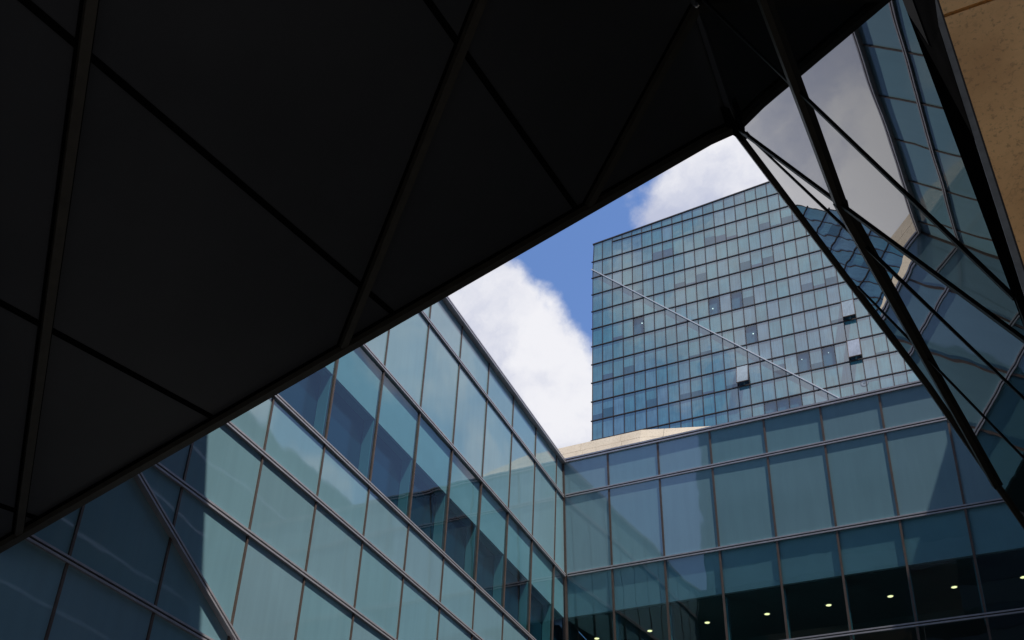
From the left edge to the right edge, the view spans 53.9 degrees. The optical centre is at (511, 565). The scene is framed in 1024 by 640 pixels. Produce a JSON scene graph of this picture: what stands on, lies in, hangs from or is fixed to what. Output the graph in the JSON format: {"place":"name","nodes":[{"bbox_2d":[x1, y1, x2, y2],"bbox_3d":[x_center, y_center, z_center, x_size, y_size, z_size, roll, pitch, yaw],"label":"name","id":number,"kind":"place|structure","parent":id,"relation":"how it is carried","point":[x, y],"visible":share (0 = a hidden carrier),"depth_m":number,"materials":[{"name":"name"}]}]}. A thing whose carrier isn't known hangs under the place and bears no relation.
{"place":"outdoors","nodes":[
{"label":"outdoors","id":0,"kind":"place"},
{"bbox_2d":[0,297,578,639],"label":"glass wing","id":1,"kind":"structure","parent":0,"point":[402,481],"depth_m":16.94,"materials":[{"name":"teal glass"}]},
{"bbox_2d":[0,0,733,552],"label":"bridge building","id":2,"kind":"structure","parent":1,"relation":"attached to","point":[214,214],"depth_m":8.48,"materials":[{"name":"black metal"}]},
{"bbox_2d":[695,0,1023,528],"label":"inclined glass wall","id":3,"kind":"structure","parent":2,"relation":"attached to","point":[838,123],"depth_m":7.07,"materials":[{"name":"glass"}]},
{"bbox_2d":[279,372,561,639],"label":"inner window","id":4,"kind":"structure","parent":1,"relation":"in","point":[345,431],"depth_m":19.31,"materials":[{"name":"blue glass"}]},
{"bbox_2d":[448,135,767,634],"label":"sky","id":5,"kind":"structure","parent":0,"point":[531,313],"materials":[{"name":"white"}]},
{"bbox_2d":[591,181,918,440],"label":"glass tower","id":6,"kind":"structure","parent":0,"point":[745,264],"depth_m":116.19,"materials":[{"name":"blue glass"}]},
{"bbox_2d":[736,365,747,382],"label":"open window","id":7,"kind":"structure","parent":6,"relation":"in","point":[742,371],"depth_m":110.91,"materials":[{"name":"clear glass"}]},
{"bbox_2d":[841,299,854,317],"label":"open window","id":8,"kind":"structure","parent":6,"relation":"in","point":[848,309],"depth_m":109.08,"materials":[{"name":"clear glass"}]},
{"bbox_2d":[847,338,861,357],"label":"open window","id":9,"kind":"structure","parent":6,"relation":"in","point":[853,346],"depth_m":106.42,"materials":[{"name":"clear glass"}]},
{"bbox_3d":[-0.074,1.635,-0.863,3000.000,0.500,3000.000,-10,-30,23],"label":"ground","id":10,"kind":"structure","parent":0,"visible":0},
{"bbox_2d":[562,380,1023,639],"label":"glass wing","id":11,"kind":"structure","parent":10,"relation":"on","point":[854,510],"depth_m":24.40,"materials":[{"name":"teal glass"}]},
{"bbox_2d":[558,426,708,457],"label":"stone parapet","id":12,"kind":"structure","parent":11,"relation":"on","point":[607,443],"depth_m":28.53,"materials":[{"name":"stone"}]},
{"bbox_2d":[908,0,1023,324],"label":"stone wall","id":13,"kind":"structure","parent":10,"relation":"on","point":[973,52],"depth_m":4.97,"materials":[{"name":"beige stone"}]}
]}

